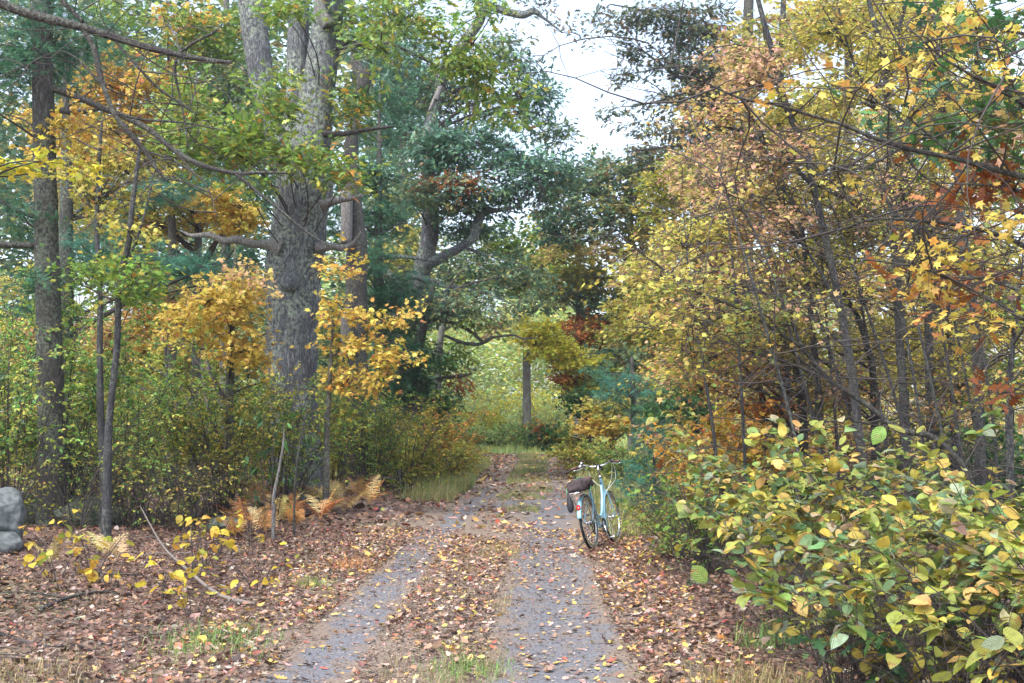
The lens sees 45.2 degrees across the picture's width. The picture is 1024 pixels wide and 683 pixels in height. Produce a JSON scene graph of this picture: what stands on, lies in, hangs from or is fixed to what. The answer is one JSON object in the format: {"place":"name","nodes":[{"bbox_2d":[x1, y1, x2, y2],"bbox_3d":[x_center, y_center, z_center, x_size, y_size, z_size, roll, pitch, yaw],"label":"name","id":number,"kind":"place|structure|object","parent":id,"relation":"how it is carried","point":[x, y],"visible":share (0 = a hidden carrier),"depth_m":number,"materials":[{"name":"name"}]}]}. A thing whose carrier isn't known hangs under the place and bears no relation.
{"place":"outdoors","nodes":[
{"label":"outdoors","id":0,"kind":"place"},
{"bbox_2d":[138,451,711,682],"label":"path","id":1,"kind":"structure","parent":0,"point":[503,620],"depth_m":10.16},
{"bbox_2d":[378,542,521,682],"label":"grass","id":2,"kind":"structure","parent":1,"relation":"on","point":[469,591],"depth_m":8.61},
{"bbox_2d":[0,529,1022,682],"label":"leaf crumbs","id":3,"kind":"object","parent":1,"relation":"on","point":[415,604],"visible":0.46,"depth_m":10.42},
{"bbox_2d":[0,506,1023,682],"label":"fallen leaves","id":4,"kind":"object","parent":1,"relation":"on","point":[108,668],"depth_m":10.82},
{"bbox_2d":[570,459,621,548],"bbox_3d":[1.082,2.114,16.119,0.678,1.124,1.727,0,-4,6],"label":"bicycle","id":5,"kind":"object","parent":1,"relation":"on","point":[595,517],"visible":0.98,"depth_m":15.99,"materials":[{"name":"blue metal"}]},
{"bbox_2d":[0,429,1023,682],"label":"ground","id":6,"kind":"structure","parent":0,"point":[404,509],"depth_m":10.78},
{"bbox_2d":[0,531,22,554],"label":"boulder","id":7,"kind":"object","parent":6,"relation":"on","point":[11,542],"visible":0.73,"depth_m":13.88,"materials":[{"name":"stone"}]},
{"bbox_2d":[0,487,25,539],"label":"boulder","id":8,"kind":"object","parent":7,"relation":"on","point":[12,512],"visible":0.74,"depth_m":14.18,"materials":[{"name":"stone"}]},
{"bbox_2d":[0,258,105,496],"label":"bush","id":9,"kind":"object","parent":6,"relation":"on","point":[23,399],"visible":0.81,"depth_m":16.60,"materials":[{"name":"green plant"}]},
{"bbox_2d":[0,427,162,530],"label":"twiggy shrub","id":10,"kind":"object","parent":6,"relation":"on","point":[85,515],"visible":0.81,"depth_m":16.10,"materials":[{"name":"green plant"}]},
{"bbox_2d":[0,247,177,494],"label":"bush","id":11,"kind":"object","parent":6,"relation":"on","point":[78,307],"visible":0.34,"depth_m":18.62,"materials":[{"name":"green plant"}]},
{"bbox_2d":[0,373,191,515],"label":"bush","id":12,"kind":"object","parent":6,"relation":"on","point":[87,450],"visible":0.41,"depth_m":17.30,"materials":[{"name":"green plant"}]},
{"bbox_2d":[28,84,176,527],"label":"sapling","id":13,"kind":"object","parent":6,"relation":"on","point":[95,194],"visible":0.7,"depth_m":16.90,"materials":[{"name":"yellow plant"}]},
{"bbox_2d":[0,240,219,452],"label":"maple tree","id":14,"kind":"object","parent":6,"relation":"on","point":[149,348],"visible":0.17,"depth_m":33.48,"materials":[{"name":"yellow plant"}]},
{"bbox_2d":[39,148,187,536],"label":"sapling","id":15,"kind":"object","parent":6,"relation":"on","point":[119,293],"visible":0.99,"depth_m":15.47,"materials":[{"name":"green plant"}]},
{"bbox_2d":[4,305,236,515],"bbox_3d":[-6.342,1.183,20.027,3.725,3.388,4.116,0,-4,0],"label":"bush","id":16,"kind":"object","parent":6,"relation":"on","point":[131,401],"visible":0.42,"depth_m":19.48,"materials":[{"name":"green plant"}]},
{"bbox_2d":[2,0,240,491],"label":"maple tree","id":17,"kind":"object","parent":6,"relation":"on","point":[145,86],"visible":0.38,"depth_m":26.30,"materials":[{"name":"yellow plant"}]},
{"bbox_2d":[0,36,264,473],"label":"pine tree","id":18,"kind":"object","parent":6,"relation":"on","point":[67,247],"visible":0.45,"depth_m":24.13,"materials":[{"name":"green plant"}]},
{"bbox_2d":[44,433,224,529],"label":"twiggy shrub","id":19,"kind":"object","parent":6,"relation":"on","point":[133,521],"visible":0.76,"depth_m":16.80,"materials":[{"name":"green plant"}]},
{"bbox_2d":[21,72,271,490],"bbox_3d":[-8.273,-1.613,27.860,7.529,10.268,3.284,-3,-5,34],"label":"maple tree","id":20,"kind":"object","parent":6,"relation":"on","point":[235,211],"visible":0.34,"depth_m":27.26,"materials":[{"name":"yellow plant"}]},
{"bbox_2d":[0,0,303,448],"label":"bare tree","id":21,"kind":"object","parent":6,"relation":"on","point":[27,166],"visible":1,"depth_m":12.20,"materials":[{"name":"brown plant"}]},
{"bbox_2d":[0,0,329,528],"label":"pine tree","id":22,"kind":"object","parent":6,"relation":"on","point":[47,295],"visible":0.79,"depth_m":17.05,"materials":[{"name":"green plant"}]},
{"bbox_2d":[63,0,285,447],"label":"oak tree","id":23,"kind":"object","parent":6,"relation":"on","point":[142,16],"visible":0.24,"depth_m":32.79,"materials":[{"name":"green plant"}]},
{"bbox_2d":[92,433,267,532],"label":"twiggy shrub","id":24,"kind":"object","parent":6,"relation":"on","point":[190,493],"visible":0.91,"depth_m":17.05,"materials":[{"name":"green plant"}]},
{"bbox_2d":[69,337,292,507],"bbox_3d":[-6.088,1.525,22.129,4.082,3.025,3.538,0,-4,0],"label":"bush","id":25,"kind":"object","parent":6,"relation":"on","point":[211,408],"visible":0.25,"depth_m":21.72,"materials":[{"name":"green plant"}]},
{"bbox_2d":[73,244,293,513],"bbox_3d":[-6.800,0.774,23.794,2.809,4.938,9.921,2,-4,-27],"label":"maple tree","id":26,"kind":"object","parent":6,"relation":"on","point":[236,299],"visible":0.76,"depth_m":20.51,"materials":[{"name":"yellow plant"}]},
{"bbox_2d":[75,613,323,671],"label":"grass tuft","id":27,"kind":"object","parent":6,"relation":"on","point":[193,637],"visible":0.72,"depth_m":8.78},
{"bbox_2d":[104,341,332,517],"bbox_3d":[-4.688,1.518,20.202,3.527,2.893,2.957,2,-5,-32],"label":"bush","id":28,"kind":"object","parent":6,"relation":"on","point":[239,450],"visible":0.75,"depth_m":20.13,"materials":[{"name":"green plant"}]},
{"bbox_2d":[0,0,442,455],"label":"woods","id":29,"kind":"object","parent":6,"relation":"on","point":[27,186],"visible":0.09,"depth_m":56.65,"materials":[{"name":"green plant"}]},
{"bbox_2d":[125,0,411,503],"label":"oak tree","id":30,"kind":"object","parent":6,"relation":"on","point":[301,134],"visible":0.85,"depth_m":23.65,"materials":[{"name":"green plant"}]},
{"bbox_2d":[229,412,321,524],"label":"bush","id":31,"kind":"object","parent":6,"relation":"on","point":[254,470],"visible":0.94,"depth_m":18.96,"materials":[{"name":"plant"}]},
{"bbox_2d":[204,359,391,510],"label":"bush","id":32,"kind":"object","parent":6,"relation":"on","point":[291,415],"visible":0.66,"depth_m":21.76,"materials":[{"name":"green plant"}]},
{"bbox_2d":[253,383,408,493],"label":"bush","id":33,"kind":"object","parent":6,"relation":"on","point":[337,465],"visible":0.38,"depth_m":26.95,"materials":[{"name":"green plant"}]},
{"bbox_2d":[336,31,396,486],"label":"dead tree","id":34,"kind":"object","parent":6,"relation":"on","point":[352,221],"visible":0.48,"depth_m":29.96,"materials":[{"name":"wood"}]},
{"bbox_2d":[304,232,429,515],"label":"maple tree","id":35,"kind":"object","parent":6,"relation":"on","point":[339,382],"visible":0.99,"depth_m":21.37,"materials":[{"name":"yellow plant"}]},
{"bbox_2d":[317,369,447,495],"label":"bush","id":36,"kind":"object","parent":6,"relation":"on","point":[388,436],"visible":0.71,"depth_m":26.96,"materials":[{"name":"green plant"}]},
{"bbox_2d":[325,69,446,478],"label":"hemlock tree","id":37,"kind":"object","parent":6,"relation":"on","point":[378,253],"visible":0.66,"depth_m":33.08,"materials":[{"name":"green plant"}]},
{"bbox_2d":[349,391,479,490],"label":"bush","id":38,"kind":"object","parent":6,"relation":"on","point":[416,453],"visible":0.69,"depth_m":28.64,"materials":[{"name":"green plant"}]},
{"bbox_2d":[325,0,551,132],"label":"oak tree","id":39,"kind":"object","parent":6,"relation":"on","point":[473,66],"visible":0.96,"depth_m":19.28,"materials":[{"name":"green plant"}]},
{"bbox_2d":[339,5,537,440],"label":"oak tree","id":40,"kind":"object","parent":6,"relation":"on","point":[411,128],"visible":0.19,"depth_m":46.24,"materials":[{"name":"green plant"}]},
{"bbox_2d":[382,437,496,487],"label":"bush","id":41,"kind":"object","parent":6,"relation":"on","point":[455,450],"visible":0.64,"depth_m":29.67,"materials":[{"name":"green plant"}]},
{"bbox_2d":[393,446,491,501],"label":"grass","id":42,"kind":"structure","parent":6,"relation":"on","point":[464,486],"depth_m":27.91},
{"bbox_2d":[367,244,537,464],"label":"oak tree","id":43,"kind":"object","parent":6,"relation":"on","point":[441,363],"visible":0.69,"depth_m":34.07,"materials":[{"name":"green plant"}]},
{"bbox_2d":[365,0,607,470],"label":"oak tree","id":44,"kind":"object","parent":6,"relation":"on","point":[435,154],"visible":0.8,"depth_m":37.68,"materials":[{"name":"green plant"}]},
{"bbox_2d":[429,217,566,429],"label":"oak tree","id":45,"kind":"object","parent":6,"relation":"on","point":[516,248],"visible":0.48,"depth_m":43.53,"materials":[{"name":"green plant"}]},
{"bbox_2d":[0,450,1023,528],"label":"fallen leaves","id":46,"kind":"object","parent":6,"relation":"on","point":[380,522],"visible":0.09,"depth_m":23.89,"materials":[{"name":"brown plant"}]},
{"bbox_2d":[151,225,876,440],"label":"woods","id":47,"kind":"object","parent":6,"relation":"on","point":[489,350],"visible":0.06,"depth_m":106.13,"materials":[{"name":"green plant"}]},
{"bbox_2d":[468,242,613,447],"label":"oak tree","id":48,"kind":"object","parent":6,"relation":"on","point":[526,402],"visible":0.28,"depth_m":71.85,"materials":[{"name":"green plant"}]},
{"bbox_2d":[506,317,637,461],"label":"maple tree","id":49,"kind":"object","parent":6,"relation":"on","point":[547,345],"visible":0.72,"depth_m":42.63,"materials":[{"name":"yellow plant"}]},
{"bbox_2d":[509,215,652,446],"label":"oak tree","id":50,"kind":"object","parent":6,"relation":"on","point":[596,323],"visible":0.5,"depth_m":55.83,"materials":[{"name":"green plant"}]},
{"bbox_2d":[540,433,621,477],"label":"bush","id":51,"kind":"object","parent":6,"relation":"on","point":[573,454],"visible":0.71,"depth_m":35.69,"materials":[{"name":"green plant"}]},
{"bbox_2d":[517,378,653,463],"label":"shrub","id":52,"kind":"object","parent":6,"relation":"on","point":[546,435],"visible":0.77,"depth_m":38.60,"materials":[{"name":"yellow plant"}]},
{"bbox_2d":[520,141,690,452],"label":"oak tree","id":53,"kind":"object","parent":6,"relation":"on","point":[595,187],"visible":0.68,"depth_m":52.89,"materials":[{"name":"green plant"}]},
{"bbox_2d":[574,357,686,471],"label":"pine tree","id":54,"kind":"object","parent":6,"relation":"on","point":[610,385],"visible":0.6,"depth_m":35.92,"materials":[{"name":"green plant"}]},
{"bbox_2d":[583,216,710,459],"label":"oak tree","id":55,"kind":"object","parent":6,"relation":"on","point":[625,352],"visible":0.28,"depth_m":43.40,"materials":[{"name":"yellow plant"}]},
{"bbox_2d":[606,404,694,520],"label":"pine sapling","id":56,"kind":"object","parent":6,"relation":"on","point":[630,477],"visible":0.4,"depth_m":18.81,"materials":[{"name":"green plant"}]},
{"bbox_2d":[563,0,767,434],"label":"oak tree","id":57,"kind":"object","parent":6,"relation":"on","point":[697,29],"visible":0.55,"depth_m":42.64,"materials":[{"name":"green plant"}]},
{"bbox_2d":[607,474,731,559],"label":"bush","id":58,"kind":"object","parent":6,"relation":"on","point":[650,505],"visible":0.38,"depth_m":13.98,"materials":[{"name":"green plant"}]},
{"bbox_2d":[628,97,751,462],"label":"maple tree","id":59,"kind":"object","parent":6,"relation":"on","point":[656,407],"visible":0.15,"depth_m":30.64,"materials":[{"name":"yellow plant"}]},
{"bbox_2d":[586,167,806,561],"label":"sapling","id":60,"kind":"object","parent":6,"relation":"on","point":[677,238],"visible":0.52,"depth_m":14.13,"materials":[{"name":"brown plant"}]},
{"bbox_2d":[615,442,794,574],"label":"bush","id":61,"kind":"object","parent":6,"relation":"on","point":[692,522],"visible":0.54,"depth_m":12.74,"materials":[{"name":"green plant"}]},
{"bbox_2d":[621,399,832,540],"bbox_3d":[2.842,1.647,15.318,2.990,1.863,2.340,0,-4,0],"label":"bush","id":62,"kind":"object","parent":6,"relation":"on","point":[751,453],"visible":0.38,"depth_m":15.20,"materials":[{"name":"green plant"}]},
{"bbox_2d":[605,391,852,515],"bbox_3d":[3.395,1.789,18.200,3.381,2.112,3.222,2,-4,-23],"label":"bush","id":63,"kind":"object","parent":6,"relation":"on","point":[671,413],"visible":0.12,"depth_m":18.09,"materials":[{"name":"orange plant"}]},
{"bbox_2d":[617,133,841,570],"bbox_3d":[2.490,0.399,13.655,2.509,5.423,2.348,0,-4,0],"label":"sapling","id":64,"kind":"object","parent":6,"relation":"on","point":[742,403],"visible":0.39,"depth_m":13.69,"materials":[{"name":"brown plant"}]},
{"bbox_2d":[618,97,859,521],"bbox_3d":[3.288,-0.443,17.319,3.457,6.444,2.644,1,-4,-15],"label":"maple tree","id":65,"kind":"object","parent":6,"relation":"on","point":[685,386],"visible":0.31,"depth_m":17.18,"materials":[{"name":"yellow plant"}]},
{"bbox_2d":[632,646,847,682],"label":"grass tuft","id":66,"kind":"object","parent":6,"relation":"on","point":[768,677],"visible":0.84,"depth_m":7.54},
{"bbox_2d":[594,73,911,581],"bbox_3d":[2.588,-0.065,11.895,3.438,5.502,2.174,0,-4,0],"label":"sapling","id":67,"kind":"object","parent":6,"relation":"on","point":[750,264],"visible":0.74,"depth_m":12.12,"materials":[{"name":"brown plant"}]},
{"bbox_2d":[503,0,1023,452],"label":"maple tree","id":68,"kind":"object","parent":6,"relation":"on","point":[999,91],"visible":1,"depth_m":8.30,"materials":[{"name":"yellow plant"}]},
{"bbox_2d":[655,0,884,502],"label":"maple tree","id":69,"kind":"object","parent":6,"relation":"on","point":[775,19],"visible":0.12,"depth_m":22.90,"materials":[{"name":"yellow plant"}]},
{"bbox_2d":[640,155,914,558],"bbox_3d":[2.727,0.492,13.404,2.841,5.144,2.379,0,-4,0],"label":"sapling","id":70,"kind":"object","parent":6,"relation":"on","point":[734,191],"visible":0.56,"depth_m":13.37,"materials":[{"name":"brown plant"}]},
{"bbox_2d":[541,214,1023,567],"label":"maple tree","id":71,"kind":"object","parent":6,"relation":"on","point":[679,327],"visible":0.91,"depth_m":12.47,"materials":[{"name":"yellow plant"}]},
{"bbox_2d":[619,0,947,518],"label":"maple tree","id":72,"kind":"object","parent":6,"relation":"on","point":[754,59],"visible":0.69,"depth_m":15.05,"materials":[{"name":"yellow plant"}]},
{"bbox_2d":[636,413,963,598],"bbox_3d":[2.571,1.456,10.637,2.779,1.699,1.916,-2,-4,29],"label":"leafy shrub","id":73,"kind":"object","parent":6,"relation":"on","point":[931,465],"visible":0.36,"depth_m":10.54,"materials":[{"name":"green plant"}]},
{"bbox_2d":[696,124,909,521],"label":"maple tree","id":74,"kind":"object","parent":6,"relation":"on","point":[766,403],"visible":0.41,"depth_m":16.51,"materials":[{"name":"yellow plant"}]},
{"bbox_2d":[705,104,934,532],"bbox_3d":[3.999,-0.186,15.833,3.283,6.094,2.369,0,-4,0],"label":"sapling","id":75,"kind":"object","parent":6,"relation":"on","point":[847,405],"visible":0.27,"depth_m":15.75,"materials":[{"name":"brown plant"}]},
{"bbox_2d":[666,416,983,609],"bbox_3d":[2.259,1.428,9.812,2.390,1.684,2.652,2,-4,-29],"label":"leafy shrub","id":76,"kind":"object","parent":6,"relation":"on","point":[819,439],"visible":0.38,"depth_m":9.36,"materials":[{"name":"green plant"}]},
{"bbox_2d":[671,422,983,650],"bbox_3d":[2.252,1.380,8.460,2.129,1.649,2.231,0,-4,0],"label":"leafy shrub","id":77,"kind":"object","parent":6,"relation":"on","point":[789,529],"visible":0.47,"depth_m":8.15,"materials":[{"name":"green plant"}]},
{"bbox_2d":[631,0,1023,460],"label":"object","id":78,"kind":"object","parent":6,"relation":"on","point":[823,55],"depth_m":59.21,"materials":[{"name":"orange plant"}]},
{"bbox_2d":[734,109,937,509],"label":"maple tree","id":79,"kind":"object","parent":6,"relation":"on","point":[872,396],"visible":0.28,"depth_m":16.95,"materials":[{"name":"yellow plant"}]},
{"bbox_2d":[785,616,926,682],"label":"oak seedling","id":80,"kind":"object","parent":6,"relation":"on","point":[819,644],"visible":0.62,"depth_m":6.23,"materials":[{"name":"green plant"}]},
{"bbox_2d":[689,497,1023,682],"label":"twiggy shrub","id":81,"kind":"object","parent":6,"relation":"on","point":[857,653],"visible":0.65,"depth_m":6.35,"materials":[{"name":"brown plant"}]},
{"bbox_2d":[690,488,1023,682],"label":"leafy shrub","id":82,"kind":"object","parent":6,"relation":"on","point":[699,574],"visible":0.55,"depth_m":6.40,"materials":[{"name":"green plant"}]},
{"bbox_2d":[697,0,1023,484],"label":"maple tree","id":83,"kind":"object","parent":6,"relation":"on","point":[1009,198],"visible":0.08,"depth_m":26.97,"materials":[{"name":"orange plant"}]},
{"bbox_2d":[796,191,940,528],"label":"sapling","id":84,"kind":"object","parent":6,"relation":"on","point":[870,355],"visible":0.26,"depth_m":16.66,"materials":[{"name":"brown plant"}]},
{"bbox_2d":[747,125,993,536],"bbox_3d":[4.484,0.124,15.110,2.551,5.960,2.591,-4,-5,42],"label":"sapling","id":85,"kind":"object","parent":6,"relation":"on","point":[823,203],"visible":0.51,"depth_m":15.20,"materials":[{"name":"brown plant"}]},
{"bbox_2d":[796,0,968,515],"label":"maple tree","id":86,"kind":"object","parent":6,"relation":"on","point":[886,9],"visible":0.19,"depth_m":18.94,"materials":[{"name":"yellow plant"}]},
{"bbox_2d":[741,409,1023,641],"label":"leafy shrub","id":87,"kind":"object","parent":6,"relation":"on","point":[986,430],"visible":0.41,"depth_m":8.62,"materials":[{"name":"green plant"}]},
{"bbox_2d":[750,486,1023,682],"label":"leafy shrub","id":88,"kind":"object","parent":6,"relation":"on","point":[871,517],"visible":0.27,"depth_m":7.20,"materials":[{"name":"green plant"}]},
{"bbox_2d":[755,0,1021,515],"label":"maple tree","id":89,"kind":"object","parent":6,"relation":"on","point":[875,61],"visible":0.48,"depth_m":15.82,"materials":[{"name":"yellow plant"}]},
{"bbox_2d":[772,126,1017,551],"bbox_3d":[4.441,0.157,13.676,2.883,5.830,2.224,0,-4,0],"label":"sapling","id":90,"kind":"object","parent":6,"relation":"on","point":[913,372],"visible":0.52,"depth_m":13.64,"materials":[{"name":"brown plant"}]},
{"bbox_2d":[781,508,1023,682],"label":"twiggy shrub","id":91,"kind":"object","parent":6,"relation":"on","point":[897,628],"visible":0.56,"depth_m":6.09,"materials":[{"name":"brown plant"}]},
{"bbox_2d":[791,470,1023,682],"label":"leafy shrub","id":92,"kind":"object","parent":6,"relation":"on","point":[988,647],"visible":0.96,"depth_m":5.72,"materials":[{"name":"green plant"}]},
{"bbox_2d":[796,158,1023,542],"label":"sapling","id":93,"kind":"object","parent":6,"relation":"on","point":[921,303],"visible":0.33,"depth_m":14.37,"materials":[{"name":"brown plant"}]},
{"bbox_2d":[802,68,1023,553],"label":"sapling","id":94,"kind":"object","parent":6,"relation":"on","point":[884,112],"visible":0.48,"depth_m":13.30,"materials":[{"name":"brown plant"}]},
{"bbox_2d":[824,72,1002,499],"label":"maple tree","id":95,"kind":"object","parent":6,"relation":"on","point":[930,337],"visible":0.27,"depth_m":15.79,"materials":[{"name":"brown plant"}]},
{"bbox_2d":[807,0,1023,515],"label":"maple tree","id":96,"kind":"object","parent":6,"relation":"on","point":[978,423],"visible":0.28,"depth_m":14.56,"materials":[{"name":"yellow plant"}]},
{"bbox_2d":[821,0,1023,488],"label":"maple tree","id":97,"kind":"object","parent":6,"relation":"on","point":[942,29],"visible":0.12,"depth_m":23.75,"materials":[{"name":"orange plant"}]},
{"bbox_2d":[824,0,1023,426],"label":"oak tree","id":98,"kind":"object","parent":6,"relation":"on","point":[985,176],"visible":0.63,"depth_m":9.58,"materials":[{"name":"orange plant"}]},
{"bbox_2d":[830,118,1023,496],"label":"maple tree","id":99,"kind":"object","parent":6,"relation":"on","point":[948,213],"visible":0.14,"depth_m":16.43,"materials":[{"name":"orange plant"}]},
{"bbox_2d":[835,141,1023,550],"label":"sapling","id":100,"kind":"object","parent":6,"relation":"on","point":[948,177],"visible":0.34,"depth_m":13.33,"materials":[{"name":"yellow plant"}]},
{"bbox_2d":[850,424,1023,656],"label":"leafy shrub","id":101,"kind":"object","parent":6,"relation":"on","point":[944,502],"visible":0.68,"depth_m":6.78,"materials":[{"name":"green plant"}]},
{"bbox_2d":[890,405,1023,507],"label":"bush","id":102,"kind":"object","parent":6,"relation":"on","point":[1020,485],"visible":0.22,"depth_m":18.50,"materials":[{"name":"brown plant"}]},
{"bbox_2d":[901,222,1023,520],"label":"maple tree","id":103,"kind":"object","parent":6,"relation":"on","point":[1008,435],"visible":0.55,"depth_m":12.98,"materials":[{"name":"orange plant"}]},
{"bbox_2d":[0,0,1023,427],"label":"sky","id":104,"kind":"structure","parent":0,"point":[576,64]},
{"bbox_2d":[483,452,552,517],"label":"grass","id":105,"kind":"structure","parent":0,"point":[523,457],"depth_m":34.20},
{"bbox_2d":[569,445,779,538],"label":"grass","id":106,"kind":"structure","parent":0,"point":[596,494],"depth_m":21.73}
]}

